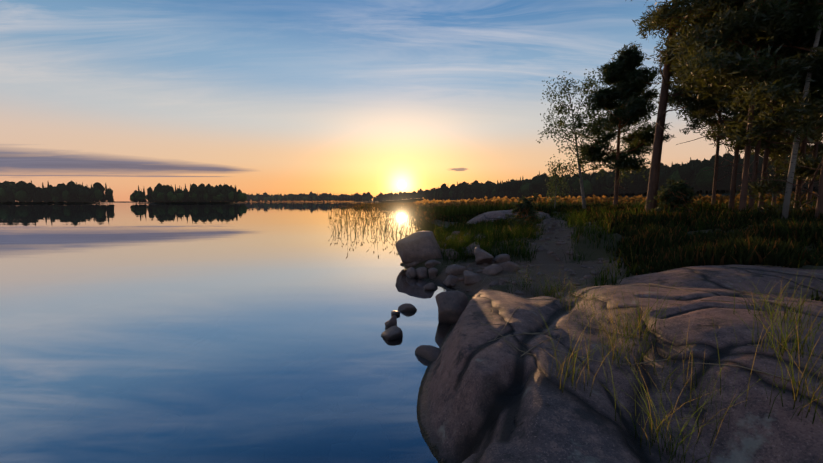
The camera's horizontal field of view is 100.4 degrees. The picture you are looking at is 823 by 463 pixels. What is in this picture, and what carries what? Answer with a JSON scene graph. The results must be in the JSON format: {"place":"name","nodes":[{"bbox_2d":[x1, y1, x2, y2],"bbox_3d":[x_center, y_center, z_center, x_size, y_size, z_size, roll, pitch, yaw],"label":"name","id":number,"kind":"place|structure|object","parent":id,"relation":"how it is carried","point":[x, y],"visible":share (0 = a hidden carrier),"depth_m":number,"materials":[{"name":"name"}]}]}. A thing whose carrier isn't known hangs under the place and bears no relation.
{"place":"outdoors","nodes":[
{"label":"outdoors","id":0,"kind":"place"},
{"bbox_2d":[0,202,460,462],"bbox_3d":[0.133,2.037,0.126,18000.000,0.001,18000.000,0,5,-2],"label":"lake water","id":1,"kind":"structure","parent":0,"point":[235,332],"depth_m":5.28,"materials":[{"name":"blue liquid"}]},
{"bbox_2d":[0,186,822,462],"bbox_3d":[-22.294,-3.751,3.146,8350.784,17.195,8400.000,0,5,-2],"label":"ground","id":2,"kind":"structure","parent":0,"point":[481,399],"depth_m":2.87,"materials":[{"name":"grey stone"}]},
{"bbox_2d":[0,144,822,202],"bbox_3d":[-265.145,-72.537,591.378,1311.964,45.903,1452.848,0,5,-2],"label":"forest trees","id":3,"kind":"object","parent":2,"relation":"on","point":[695,175],"visible":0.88,"depth_m":366.11,"materials":[{"name":"plant"}]},
{"bbox_2d":[381,231,526,360],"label":"boulders","id":4,"kind":"object","parent":2,"relation":"on","point":[415,249],"visible":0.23,"depth_m":8.48,"materials":[{"name":"grey stone"}]},
{"bbox_2d":[505,193,541,230],"bbox_3d":[5.267,-0.766,16.171,1.832,2.147,1.923,-3,6,-32],"label":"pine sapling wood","id":5,"kind":"object","parent":2,"relation":"on","point":[524,208],"visible":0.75,"depth_m":15.93,"materials":[{"name":"green plant"}]},
{"bbox_2d":[450,218,614,298],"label":"pebbles","id":6,"kind":"object","parent":2,"relation":"on","point":[494,283],"visible":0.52,"depth_m":8.84,"materials":[{"name":"grey stone"}]},
{"bbox_2d":[542,163,576,207],"bbox_3d":[11.615,-3.337,27.351,2.584,4.213,2.356,0,5,-2],"label":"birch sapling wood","id":7,"kind":"object","parent":2,"relation":"on","point":[554,186],"visible":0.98,"depth_m":27.14,"materials":[{"name":"green plant"}]},
{"bbox_2d":[328,191,816,236],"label":"reeds","id":8,"kind":"object","parent":2,"relation":"on","point":[431,211],"visible":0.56,"depth_m":35.04,"materials":[{"name":"plant"}]},
{"bbox_2d":[537,68,649,208],"bbox_3d":[12.229,-5.993,23.212,7.154,9.829,5.469,3,6,31],"label":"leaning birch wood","id":9,"kind":"object","parent":2,"relation":"on","point":[563,109],"visible":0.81,"depth_m":23.76,"materials":[{"name":"green plant"}]},
{"bbox_2d":[568,41,674,205],"bbox_3d":[12.141,-5.966,20.973,6.305,10.173,5.548,0,5,-2],"label":"pine tree","id":10,"kind":"object","parent":2,"relation":"on","point":[626,103],"visible":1,"depth_m":20.17,"materials":[{"name":"green plant"}]},
{"bbox_2d":[435,202,822,301],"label":"grass","id":11,"kind":"structure","parent":2,"relation":"on","point":[664,243],"depth_m":8.83,"materials":[{"name":"green plant"}]},
{"bbox_2d":[445,238,822,381],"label":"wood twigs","id":12,"kind":"object","parent":2,"relation":"on","point":[637,334],"visible":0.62,"depth_m":3.64,"materials":[{"name":"brown wood"}]},
{"bbox_2d":[511,260,822,462],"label":"grass","id":13,"kind":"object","parent":2,"relation":"on","point":[784,346],"visible":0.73,"depth_m":2.56,"materials":[{"name":"green plant"}]},
{"bbox_2d":[640,178,698,215],"bbox_3d":[10.073,-1.106,13.358,1.731,1.944,2.271,-2,5,-17],"label":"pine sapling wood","id":14,"kind":"object","parent":2,"relation":"on","point":[676,194],"visible":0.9,"depth_m":13.02,"materials":[{"name":"green plant"}]},
{"bbox_2d":[625,0,719,212],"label":"pine tree","id":15,"kind":"object","parent":2,"relation":"on","point":[653,184],"visible":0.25,"depth_m":13.91,"materials":[{"name":"brown plant"}]},
{"bbox_2d":[630,33,782,205],"bbox_3d":[15.580,-7.352,17.226,7.392,13.506,6.084,0,5,-2],"label":"pine tree","id":16,"kind":"object","parent":2,"relation":"on","point":[706,119],"visible":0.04,"depth_m":17.21,"materials":[{"name":"green plant"}]},
{"bbox_2d":[636,0,822,208],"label":"pine tree","id":17,"kind":"object","parent":2,"relation":"on","point":[769,30],"visible":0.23,"depth_m":10.25,"materials":[{"name":"green plant"}]},
{"bbox_2d":[645,0,822,209],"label":"pine tree","id":18,"kind":"object","parent":2,"relation":"on","point":[731,68],"visible":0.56,"depth_m":10.16,"materials":[{"name":"green plant"}]},
{"bbox_2d":[645,0,822,210],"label":"pine tree","id":19,"kind":"object","parent":2,"relation":"on","point":[792,67],"visible":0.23,"depth_m":11.08,"materials":[{"name":"green plant"}]},
{"bbox_2d":[656,0,822,211],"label":"pine tree","id":20,"kind":"object","parent":2,"relation":"on","point":[700,107],"visible":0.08,"depth_m":14.34,"materials":[{"name":"green plant"}]},
{"bbox_2d":[676,5,822,209],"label":"pine tree","id":21,"kind":"object","parent":2,"relation":"on","point":[763,143],"visible":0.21,"depth_m":12.16,"materials":[{"name":"green plant"}]},
{"bbox_2d":[730,64,802,208],"bbox_3d":[19.211,-7.633,17.774,6.104,14.072,7.347,0,5,-2],"label":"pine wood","id":22,"kind":"object","parent":2,"relation":"on","point":[775,197],"depth_m":17.42,"materials":[{"name":"green plant"}]},
{"bbox_2d":[711,0,822,219],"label":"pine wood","id":23,"kind":"object","parent":2,"relation":"on","point":[781,94],"visible":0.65,"depth_m":9.72,"materials":[{"name":"green plant"}]},
{"bbox_2d":[720,50,822,210],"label":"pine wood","id":24,"kind":"object","parent":2,"relation":"on","point":[800,171],"visible":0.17,"depth_m":11.57,"materials":[{"name":"green plant"}]},
{"bbox_2d":[727,48,822,204],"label":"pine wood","id":25,"kind":"object","parent":2,"relation":"on","point":[809,150],"visible":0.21,"depth_m":16.22,"materials":[{"name":"green plant"}]},
{"bbox_2d":[778,0,822,218],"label":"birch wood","id":26,"kind":"object","parent":2,"relation":"on","point":[788,190],"visible":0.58,"depth_m":9.73,"materials":[{"name":"grey plant"}]},
{"bbox_2d":[0,0,822,200],"label":"sky","id":27,"kind":"structure","parent":0,"point":[272,97],"materials":[{"name":"blue"}]},
{"bbox_2d":[417,200,822,462],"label":"grass","id":28,"kind":"structure","parent":0,"point":[492,234],"depth_m":11.63,"materials":[{"name":"green plant"}]}
]}

